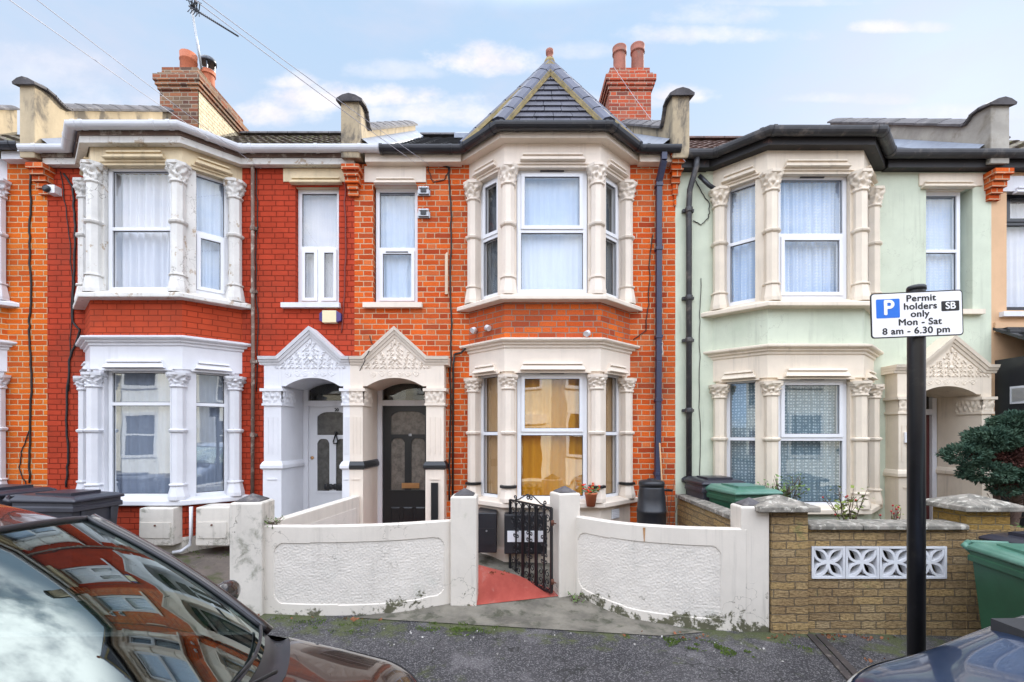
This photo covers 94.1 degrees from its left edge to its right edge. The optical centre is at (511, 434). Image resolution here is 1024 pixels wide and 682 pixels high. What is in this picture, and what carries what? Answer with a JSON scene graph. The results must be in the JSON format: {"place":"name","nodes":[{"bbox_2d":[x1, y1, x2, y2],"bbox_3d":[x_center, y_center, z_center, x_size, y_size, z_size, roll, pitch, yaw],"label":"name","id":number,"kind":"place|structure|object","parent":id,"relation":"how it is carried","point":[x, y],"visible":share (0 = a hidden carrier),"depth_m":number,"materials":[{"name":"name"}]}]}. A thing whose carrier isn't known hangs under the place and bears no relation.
{"place":"outdoors","nodes":[
{"label":"outdoors","id":0,"kind":"place"},
{"bbox_2d":[169,546,229,584],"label":"driveway","id":1,"kind":"structure","parent":0,"point":[212,566],"depth_m":6.11,"materials":[{"name":"concrete"}]},
{"bbox_2d":[0,484,56,505],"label":"wheelie bin","id":2,"kind":"object","parent":1,"relation":"on","point":[9,489],"visible":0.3,"depth_m":5.50,"materials":[{"name":"black plastic"}]},
{"bbox_2d":[2,489,124,523],"bbox_3d":[-5.045,1.176,5.383,0.868,1.085,0.634,0,0,4],"label":"wheelie bin","id":3,"kind":"object","parent":1,"relation":"on","point":[73,503],"visible":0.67,"depth_m":5.17,"materials":[{"name":"black plastic"}]},
{"bbox_2d":[0,504,418,681],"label":"parked car","id":4,"kind":"object","parent":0,"point":[94,598],"visible":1,"depth_m":1.62,"materials":[{"name":"black metal"}]},
{"bbox_2d":[0,0,1023,150],"label":"sky","id":5,"kind":"structure","parent":0,"point":[749,66],"materials":[{"name":"blue"}]},
{"bbox_2d":[395,553,631,618],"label":"garden paving","id":6,"kind":"structure","parent":0,"point":[562,607],"depth_m":5.18,"materials":[{"name":"concrete"}]},
{"bbox_2d":[275,496,359,524],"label":"garden wall","id":7,"kind":"structure","parent":6,"relation":"on","point":[346,510],"depth_m":5.99,"materials":[{"name":"beige paint"}]},
{"bbox_2d":[230,488,477,615],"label":"garden wall","id":8,"kind":"structure","parent":6,"relation":"on","point":[333,569],"depth_m":4.95,"materials":[{"name":"beige paint"}]},
{"bbox_2d":[264,515,282,527],"bbox_3d":[-2.490,0.915,4.988,0.206,0.159,0.198,0,0,-10],"label":"weed","id":9,"kind":"object","parent":8,"relation":"on","point":[272,523],"visible":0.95,"depth_m":4.96,"materials":[{"name":"green plant"}]},
{"bbox_2d":[509,494,555,593],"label":"iron gate","id":10,"kind":"structure","parent":6,"relation":"on","point":[543,506],"depth_m":5.72,"materials":[{"name":"black metal"}]},
{"bbox_2d":[568,591,584,602],"bbox_3d":[0.709,1.865,5.356,0.233,0.183,0.191,0,0,15],"label":"weed","id":11,"kind":"object","parent":6,"relation":"on","point":[573,597],"visible":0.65,"depth_m":5.37,"materials":[{"name":"green plant"}]},
{"bbox_2d":[637,478,672,524],"bbox_3d":[1.905,1.154,6.420,0.386,1.155,0.553,0,0,33],"label":"water butt","id":12,"kind":"object","parent":6,"relation":"on","point":[651,505],"visible":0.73,"depth_m":6.20,"materials":[{"name":"black plastic"}]},
{"bbox_2d":[665,479,678,524],"bbox_3d":[2.119,1.116,6.453,0.265,1.070,0.128,0,0,-20],"label":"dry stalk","id":13,"kind":"object","parent":6,"relation":"on","point":[670,505],"visible":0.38,"depth_m":6.44,"materials":[{"name":"brown plant"}]},
{"bbox_2d":[470,565,557,605],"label":"path","id":14,"kind":"structure","parent":0,"point":[497,587],"depth_m":5.59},
{"bbox_2d":[260,614,961,681],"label":"pavement","id":15,"kind":"structure","parent":0,"point":[541,655],"depth_m":4.25,"materials":[{"name":"grey asphalt"}]},
{"bbox_2d":[189,551,834,657],"bbox_3d":[-1.659,1.740,5.411,9.312,0.483,2.133,0,0,24],"label":"moss","id":16,"kind":"object","parent":15,"relation":"on","point":[726,650],"visible":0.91,"depth_m":4.54,"materials":[{"name":"green plant"}]},
{"bbox_2d":[355,613,701,635],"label":"threshold slab","id":17,"kind":"structure","parent":15,"relation":"on","point":[630,626],"depth_m":4.85,"materials":[{"name":"concrete"}]},
{"bbox_2d":[374,625,783,661],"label":"gravel bits","id":18,"kind":"object","parent":15,"relation":"on","point":[530,634],"visible":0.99,"depth_m":4.42,"materials":[{"name":"stone"}]},
{"bbox_2d":[258,568,949,661],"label":"leaf litter","id":19,"kind":"object","parent":15,"relation":"on","point":[674,632],"visible":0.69,"depth_m":4.69,"materials":[{"name":"brown plant"}]},
{"bbox_2d":[550,486,768,631],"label":"garden wall","id":20,"kind":"structure","parent":15,"relation":"on","point":[705,577],"depth_m":4.89,"materials":[{"name":"beige paint"}]},
{"bbox_2d":[807,634,857,680],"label":"drain channel","id":21,"kind":"object","parent":15,"relation":"on","point":[842,670],"visible":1,"depth_m":4.24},
{"bbox_2d":[753,494,1023,635],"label":"garden wall","id":22,"kind":"structure","parent":15,"relation":"on","point":[805,597],"depth_m":4.79,"materials":[{"name":"brick"}]},
{"bbox_2d":[870,284,963,655],"bbox_3d":[2.125,0.605,2.550,0.464,2.819,0.113,0,0,4],"label":"parking sign","id":23,"kind":"object","parent":15,"relation":"on","point":[916,315],"visible":1,"depth_m":2.52,"materials":[{"name":"black metal"}]},
{"bbox_2d":[960,539,1023,628],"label":"wheelie bin","id":24,"kind":"object","parent":15,"relation":"on","point":[998,566],"visible":0.66,"depth_m":4.13,"materials":[{"name":"green plastic"}]},
{"bbox_2d":[978,531,1023,543],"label":"wheelie bin","id":25,"kind":"object","parent":15,"relation":"on","point":[1014,537],"visible":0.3,"depth_m":4.53,"materials":[{"name":"black plastic"}]},
{"bbox_2d":[847,615,1023,681],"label":"parked car","id":26,"kind":"object","parent":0,"point":[994,652],"visible":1,"depth_m":2.07,"materials":[{"name":"blue metal"}]},
{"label":"garden bed","id":27,"kind":"structure","parent":0,"visible":0},
{"bbox_2d":[675,494,729,526],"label":"garden wall","id":28,"kind":"structure","parent":27,"relation":"on","point":[693,511],"depth_m":6.00,"materials":[{"name":"brick"}]},
{"bbox_2d":[681,475,745,500],"bbox_3d":[2.756,1.133,6.550,0.635,1.135,0.678,0,0,-4],"label":"wheelie bin","id":29,"kind":"object","parent":27,"relation":"on","point":[694,486],"visible":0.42,"depth_m":6.35,"materials":[{"name":"black plastic"}]},
{"bbox_2d":[705,483,782,508],"bbox_3d":[2.863,1.173,5.978,0.635,1.115,0.763,0,0,-8],"label":"wheelie bin","id":30,"kind":"object","parent":27,"relation":"on","point":[726,495],"visible":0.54,"depth_m":5.75,"materials":[{"name":"green plastic"}]},
{"bbox_2d":[814,549,901,572],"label":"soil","id":31,"kind":"structure","parent":27,"relation":"on","point":[852,556],"depth_m":5.00,"materials":[{"name":"black soil"}]},
{"bbox_2d":[757,474,809,500],"bbox_3d":[3.343,0.837,5.873,0.636,0.730,0.329,0,0,0],"label":"shrub","id":32,"kind":"object","parent":31,"relation":"on","point":[785,491],"visible":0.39,"depth_m":5.87,"materials":[{"name":"green plant"}]},
{"bbox_2d":[822,485,873,519],"bbox_3d":[3.778,0.896,5.355,0.495,0.673,0.330,0,0,34],"label":"rose bush","id":33,"kind":"object","parent":31,"relation":"on","point":[841,505],"visible":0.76,"depth_m":5.37,"materials":[{"name":"green plant"}]},
{"bbox_2d":[877,505,903,519],"bbox_3d":[4.281,1.014,5.294,0.385,0.518,0.395,0,0,0],"label":"rose bush","id":34,"kind":"object","parent":31,"relation":"on","point":[896,514],"visible":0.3,"depth_m":5.34,"materials":[{"name":"green plant"}]},
{"bbox_2d":[936,409,1023,526],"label":"conifer","id":35,"kind":"object","parent":27,"relation":"on","point":[1001,435],"visible":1,"depth_m":5.46,"materials":[{"name":"green plant"}]},
{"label":"ground","id":36,"kind":"structure","parent":0,"visible":0},
{"bbox_2d":[0,105,46,486],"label":"terraced house","id":37,"kind":"structure","parent":36,"relation":"on","point":[14,311],"depth_m":6.84,"materials":[{"name":"orange brick"}]},
{"bbox_2d":[18,430,28,483],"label":"wall cable","id":38,"kind":"object","parent":37,"relation":"attached to","point":[21,456],"depth_m":6.82,"materials":[{"name":"black plastic"}]},
{"bbox_2d":[27,174,32,482],"bbox_3d":[-6.903,-1.599,6.828,0.070,4.575,0.023,0,0,0],"label":"wall cable","id":39,"kind":"object","parent":37,"relation":"attached to","point":[29,328],"depth_m":6.82,"materials":[{"name":"black plastic"}]},
{"bbox_2d":[12,49,422,553],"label":"terraced house","id":40,"kind":"structure","parent":36,"relation":"on","point":[159,402],"depth_m":6.67,"materials":[{"name":"red brick"}]},
{"bbox_2d":[42,185,61,196],"bbox_3d":[-6.537,-3.479,6.765,0.150,0.112,0.150,0,0,0],"label":"security camera","id":41,"kind":"object","parent":40,"relation":"attached to","point":[54,190],"visible":1,"depth_m":6.73,"materials":[{"name":"plastic"}]},
{"bbox_2d":[60,171,72,390],"bbox_3d":[-6.387,-2.202,6.828,0.187,3.156,0.010,0,0,0],"label":"wall cable","id":42,"kind":"object","parent":40,"relation":"attached to","point":[71,268],"depth_m":6.82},
{"bbox_2d":[63,173,80,486],"bbox_3d":[-6.306,-1.502,6.828,0.256,4.505,0.029,0,0,0],"label":"wall cable","id":43,"kind":"object","parent":40,"relation":"attached to","point":[72,320],"depth_m":6.82,"materials":[{"name":"black plastic"}]},
{"bbox_2d":[10,0,225,149],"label":"overhead wire","id":44,"kind":"object","parent":40,"relation":"attached to","point":[105,67],"visible":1,"depth_m":4.35,"materials":[{"name":"grey metal"}]},
{"bbox_2d":[108,169,170,290],"bbox_3d":[-5.000,-2.775,6.517,1.124,1.670,0.184,0,0,0],"label":"window","id":45,"kind":"structure","parent":40,"relation":"in","point":[139,206],"depth_m":6.56,"materials":[{"name":"glass"}]},
{"bbox_2d":[108,371,171,496],"bbox_3d":[-5.004,-0.022,6.492,1.131,1.735,0.134,0,0,0],"label":"window","id":46,"kind":"structure","parent":40,"relation":"in","point":[139,402],"depth_m":6.53,"materials":[{"name":"glass"}]},
{"bbox_2d":[37,0,259,167],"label":"overhead wire","id":47,"kind":"object","parent":40,"relation":"attached to","point":[138,77],"visible":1,"depth_m":4.60,"materials":[{"name":"grey metal"}]},
{"bbox_2d":[139,506,181,545],"bbox_3d":[-4.600,1.184,6.235,0.440,0.491,0.210,0,0,0],"label":"meter box","id":48,"kind":"object","parent":40,"relation":"attached to","point":[160,525],"visible":0.81,"depth_m":6.16,"materials":[{"name":"paint"}]},
{"bbox_2d":[140,523,170,537],"bbox_3d":[-4.600,1.231,6.161,0.380,0.198,0.038,0,0,0],"label":"door","id":49,"kind":"structure","parent":48,"relation":"in","point":[147,530],"depth_m":6.14,"materials":[{"name":"paint"}]},
{"bbox_2d":[172,507,192,553],"bbox_3d":[-4.325,1.251,6.257,0.226,0.602,0.052,0,0,-33],"label":"waste pipe","id":50,"kind":"object","parent":40,"relation":"attached to","point":[189,544],"visible":1,"depth_m":6.29,"materials":[{"name":"white paint"}]},
{"bbox_2d":[196,372,227,495],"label":"window","id":51,"kind":"structure","parent":40,"relation":"in","point":[211,388],"depth_m":6.75,"materials":[{"name":"glass"}]},
{"bbox_2d":[196,173,227,297],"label":"window","id":52,"kind":"structure","parent":40,"relation":"in","point":[211,201],"depth_m":6.72,"materials":[{"name":"glass"}]},
{"bbox_2d":[186,0,238,68],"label":"television aerial","id":53,"kind":"object","parent":40,"relation":"attached to","point":[192,6],"visible":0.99,"depth_m":9.52,"materials":[{"name":"metal"}]},
{"bbox_2d":[196,503,230,545],"bbox_3d":[-3.920,1.194,6.380,0.440,0.511,0.340,0,0,0],"label":"meter box","id":54,"kind":"object","parent":40,"relation":"attached to","point":[212,524],"visible":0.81,"depth_m":6.23,"materials":[{"name":"paint"}]},
{"bbox_2d":[197,522,226,537],"bbox_3d":[-3.920,1.245,6.241,0.380,0.210,0.038,0,0,0],"label":"door","id":55,"kind":"structure","parent":54,"relation":"in","point":[218,529],"depth_m":6.22,"materials":[{"name":"paint"}]},
{"bbox_2d":[250,166,257,493],"bbox_3d":[-3.693,-1.450,6.799,0.100,4.800,0.082,0,0,0],"label":"downpipe","id":56,"kind":"object","parent":40,"relation":"attached to","point":[253,291],"visible":0.98,"depth_m":6.77,"materials":[{"name":"plastic"}]},
{"bbox_2d":[255,169,258,390],"bbox_3d":[-3.655,-2.217,6.828,0.054,3.186,0.014,0,0,0],"label":"wall cable","id":57,"kind":"object","parent":40,"relation":"attached to","point":[255,283],"depth_m":6.82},
{"bbox_2d":[298,190,338,301],"bbox_3d":[-2.796,-2.726,6.978,0.859,1.668,0.134,0,0,0],"label":"window","id":58,"kind":"structure","parent":40,"relation":"in","point":[318,210],"depth_m":7.03,"materials":[{"name":"glass"}]},
{"bbox_2d":[309,406,342,507],"bbox_3d":[-2.762,0.525,7.343,0.725,1.930,0.083,0,0,0],"label":"door","id":59,"kind":"structure","parent":40,"relation":"in","point":[325,422],"depth_m":7.34,"materials":[{"name":"white wood"}]},
{"bbox_2d":[319,310,341,323],"bbox_3d":[-2.592,-1.683,6.798,0.306,0.169,0.085,0,0,0],"label":"alarm box","id":60,"kind":"object","parent":40,"relation":"attached to","point":[330,316],"visible":1,"depth_m":6.75,"materials":[{"name":"beige plastic"}]},
{"bbox_2d":[341,180,346,332],"bbox_3d":[-2.409,-2.639,6.828,0.094,2.345,0.019,0,0,0],"label":"wall cable","id":61,"kind":"object","parent":40,"relation":"attached to","point":[345,259],"depth_m":6.82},
{"bbox_2d":[349,41,694,562],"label":"terraced house","id":62,"kind":"structure","parent":36,"relation":"on","point":[551,163],"depth_m":6.67,"materials":[{"name":"orange brick"}]},
{"bbox_2d":[195,0,414,162],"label":"overhead wire","id":63,"kind":"object","parent":62,"relation":"attached to","point":[295,75],"visible":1,"depth_m":4.43,"materials":[{"name":"grey metal"}]},
{"bbox_2d":[203,0,427,163],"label":"overhead wire","id":64,"kind":"object","parent":62,"relation":"attached to","point":[302,73],"visible":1,"depth_m":4.48,"materials":[{"name":"grey metal"}]},
{"bbox_2d":[359,336,372,370],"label":"wall cable","id":65,"kind":"object","parent":62,"relation":"attached to","point":[366,355],"depth_m":6.54,"materials":[{"name":"grey plastic"}]},
{"bbox_2d":[376,189,417,301],"bbox_3d":[-1.670,-2.736,6.977,0.874,1.686,0.144,0,0,0],"label":"window","id":66,"kind":"structure","parent":62,"relation":"in","point":[396,209],"depth_m":7.03,"materials":[{"name":"glass"}]},
{"bbox_2d":[383,406,425,522],"bbox_3d":[-1.608,0.575,7.372,0.775,2.050,0.067,0,0,0],"label":"door","id":67,"kind":"structure","parent":62,"relation":"in","point":[404,427],"depth_m":7.36,"materials":[{"name":"black paint"}]},
{"bbox_2d":[418,208,429,218],"bbox_3d":[-1.262,-3.167,6.803,0.180,0.120,0.075,0,0,0],"label":"junction box","id":68,"kind":"object","parent":62,"relation":"attached to","point":[423,213],"visible":1,"depth_m":6.79,"materials":[{"name":"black plastic"}]},
{"bbox_2d":[418,186,429,195],"bbox_3d":[-1.262,-3.485,6.803,0.180,0.120,0.075,0,0,0],"label":"junction box","id":69,"kind":"object","parent":62,"relation":"attached to","point":[423,190],"visible":1,"depth_m":6.79,"materials":[{"name":"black plastic"}]},
{"bbox_2d":[427,166,447,181],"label":"wall cable","id":70,"kind":"object","parent":62,"relation":"attached to","point":[439,180],"depth_m":6.82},
{"bbox_2d":[445,252,447,293],"bbox_3d":[-0.939,-2.314,6.825,0.041,0.593,0.030,0,0,0],"label":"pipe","id":71,"kind":"object","parent":62,"relation":"attached to","point":[446,273],"visible":1,"depth_m":6.81,"materials":[{"name":"white plastic"}]},
{"bbox_2d":[443,166,452,499],"bbox_3d":[-0.963,-1.479,6.828,0.222,4.832,0.024,0,0,0],"label":"wall cable","id":72,"kind":"object","parent":62,"relation":"attached to","point":[451,328],"depth_m":6.82,"materials":[{"name":"black plastic"}]},
{"bbox_2d":[452,348,465,495],"bbox_3d":[-0.727,-0.170,6.803,0.266,2.214,0.061,0,0,0],"label":"waste pipe","id":73,"kind":"object","parent":62,"relation":"attached to","point":[461,352],"visible":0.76,"depth_m":6.80,"materials":[{"name":"plastic"}]},
{"bbox_2d":[470,327,477,332],"bbox_3d":[-0.525,-1.463,6.670,0.083,0.091,0.154,0,0,38],"label":"spotlight","id":74,"kind":"object","parent":62,"relation":"attached to","point":[473,329],"visible":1,"depth_m":6.63,"materials":[{"name":"white paint"}]},
{"bbox_2d":[478,507,496,552],"bbox_3d":[-0.330,1.270,6.456,0.260,0.520,0.588,0,0,0],"label":"meter box","id":75,"kind":"object","parent":62,"relation":"attached to","point":[487,530],"visible":0.69,"depth_m":6.18,"materials":[{"name":"black plastic"}]},
{"bbox_2d":[479,528,493,544],"bbox_3d":[-0.330,1.319,6.187,0.200,0.222,0.026,0,0,0],"label":"door","id":76,"kind":"structure","parent":75,"relation":"in","point":[485,538],"depth_m":6.17,"materials":[{"name":"black plastic"}]},
{"bbox_2d":[484,325,491,330],"bbox_3d":[-0.343,-1.463,6.529,0.083,0.091,0.154,0,0,-38],"label":"spotlight","id":77,"kind":"object","parent":62,"relation":"attached to","point":[487,327],"visible":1,"depth_m":6.49,"materials":[{"name":"white paint"}]},
{"bbox_2d":[481,374,497,497],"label":"window","id":78,"kind":"structure","parent":62,"relation":"in","point":[489,388],"depth_m":6.77,"materials":[{"name":"glass"}]},
{"bbox_2d":[481,176,497,299],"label":"window","id":79,"kind":"structure","parent":62,"relation":"in","point":[489,193],"depth_m":6.76,"materials":[{"name":"glass"}]},
{"bbox_2d":[504,512,546,553],"bbox_3d":[0.175,1.275,6.220,0.550,0.510,0.240,0,0,0],"label":"meter box","id":80,"kind":"object","parent":62,"relation":"attached to","point":[509,537],"visible":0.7,"depth_m":6.12,"materials":[{"name":"black plastic"}]},
{"bbox_2d":[507,542,542,545],"bbox_3d":[0.175,1.365,6.127,0.490,0.129,0.026,0,0,0],"label":"door","id":81,"kind":"structure","parent":80,"relation":"in","point":[508,543],"depth_m":6.11,"materials":[{"name":"black plastic"}]},
{"bbox_2d":[517,373,586,498],"bbox_3d":[0.546,0.007,6.484,1.192,1.735,0.158,0,0,0],"label":"window","id":82,"kind":"structure","parent":62,"relation":"in","point":[551,407],"depth_m":6.53,"materials":[{"name":"glass"}]},
{"bbox_2d":[517,170,586,292],"bbox_3d":[0.536,-2.745,6.473,1.187,1.670,0.137,0,0,0],"label":"window","id":83,"kind":"structure","parent":62,"relation":"in","point":[551,204],"depth_m":6.53,"materials":[{"name":"glass"}]},
{"bbox_2d":[583,330,590,336],"bbox_3d":[1.002,-1.333,6.277,0.083,0.091,0.154,0,0,38],"label":"spotlight","id":84,"kind":"object","parent":62,"relation":"attached to","point":[587,333],"visible":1,"depth_m":6.24,"materials":[{"name":"white plastic"}]},
{"bbox_2d":[581,483,600,506],"bbox_3d":[1.026,0.777,6.211,0.257,0.306,0.212,0,0,0],"label":"flower pot","id":85,"kind":"object","parent":62,"relation":"on","point":[590,496],"visible":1,"depth_m":6.17,"materials":[{"name":"ceramic"}]},
{"bbox_2d":[606,374,618,496],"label":"window","id":86,"kind":"structure","parent":62,"relation":"in","point":[615,434],"depth_m":6.80,"materials":[{"name":"glass"}]},
{"bbox_2d":[606,177,618,298],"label":"window","id":87,"kind":"structure","parent":62,"relation":"in","point":[612,198],"depth_m":6.78,"materials":[{"name":"glass"}]},
{"bbox_2d":[633,235,652,339],"bbox_3d":[1.881,-2.116,6.828,0.293,1.517,0.014,0,0,0],"label":"wall cable","id":88,"kind":"object","parent":62,"relation":"attached to","point":[648,290],"depth_m":6.82,"materials":[{"name":"brown plastic"}]},
{"bbox_2d":[613,66,685,161],"bbox_3d":[2.216,-5.619,8.100,0.006,3.671,3.028,0,0,-7],"label":"overhead wire","id":89,"kind":"object","parent":62,"relation":"attached to","point":[638,102],"visible":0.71,"depth_m":8.31,"materials":[{"name":"grey metal"}]},
{"bbox_2d":[653,152,666,479],"bbox_3d":[2.094,-1.450,6.735,0.135,5.000,0.246,0,0,0],"label":"downpipe","id":90,"kind":"object","parent":62,"relation":"attached to","point":[658,337],"visible":0.9,"depth_m":6.75,"materials":[{"name":"plastic"}]},
{"bbox_2d":[659,443,662,479],"bbox_3d":[2.040,0.920,6.470,0.042,1.625,0.278,0,0,0],"label":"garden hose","id":91,"kind":"object","parent":62,"relation":"hanging from","point":[660,460],"visible":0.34,"depth_m":6.50,"materials":[{"name":"beige plastic"}]},
{"bbox_2d":[675,96,1023,524],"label":"terraced house","id":92,"kind":"structure","parent":36,"relation":"on","point":[808,241],"depth_m":6.63,"materials":[{"name":"green paint"}]},
{"bbox_2d":[682,156,699,493],"bbox_3d":[2.529,-1.272,6.725,0.190,5.243,0.230,0,0,0],"label":"downpipe","id":93,"kind":"object","parent":92,"relation":"attached to","point":[688,298],"visible":0.83,"depth_m":6.74,"materials":[{"name":"plastic"}]},
{"bbox_2d":[699,285,701,475],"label":"wall cable","id":94,"kind":"object","parent":92,"relation":"attached to","point":[699,383],"depth_m":6.82,"materials":[{"name":"plastic"}]},
{"bbox_2d":[693,180,709,224],"bbox_3d":[2.709,-3.378,6.828,0.264,0.744,0.015,0,0,0],"label":"wall cable","id":95,"kind":"object","parent":92,"relation":"attached to","point":[708,202],"depth_m":6.82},
{"bbox_2d":[697,174,715,188],"bbox_3d":[2.767,-3.558,6.726,0.288,0.266,0.069,0,0,5],"label":"side pipe","id":96,"kind":"object","parent":92,"relation":"attached to","point":[704,180],"visible":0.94,"depth_m":6.71,"materials":[{"name":"black plastic"}]},
{"bbox_2d":[727,380,754,483],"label":"window","id":97,"kind":"structure","parent":92,"relation":"in","point":[741,395],"depth_m":6.74,"materials":[{"name":"glass"}]},
{"bbox_2d":[727,181,754,305],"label":"window","id":98,"kind":"structure","parent":92,"relation":"in","point":[741,205],"depth_m":6.75,"materials":[{"name":"glass"}]},
{"bbox_2d":[778,379,845,504],"bbox_3d":[4.040,0.092,6.482,1.180,1.735,0.155,0,0,0],"label":"window","id":99,"kind":"structure","parent":92,"relation":"in","point":[811,412],"depth_m":6.53,"materials":[{"name":"glass"}]},
{"bbox_2d":[779,176,845,298],"bbox_3d":[4.041,-2.660,6.503,1.182,1.670,0.195,0,0,0],"label":"window","id":100,"kind":"structure","parent":92,"relation":"in","point":[812,216],"depth_m":6.54,"materials":[{"name":"glass"}]},
{"bbox_2d":[926,415,928,518],"bbox_3d":[6.055,0.680,7.355,0.750,1.980,0.059,0,0,0],"label":"door","id":101,"kind":"structure","parent":92,"relation":"in","point":[927,416],"depth_m":7.34,"materials":[{"name":"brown glass"}]},
{"bbox_2d":[926,192,959,290],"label":"window","id":102,"kind":"structure","parent":92,"relation":"in","point":[942,208],"depth_m":7.03,"materials":[{"name":"glass"}]},
{"bbox_2d":[991,136,1023,527],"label":"terraced house","id":103,"kind":"structure","parent":36,"relation":"on","point":[1007,290],"depth_m":6.84,"materials":[{"name":"white paint"}]},
{"bbox_2d":[1007,195,1023,309],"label":"window","id":104,"kind":"structure","parent":103,"relation":"in","point":[1015,203],"depth_m":7.03,"materials":[{"name":"glass"}]}
]}

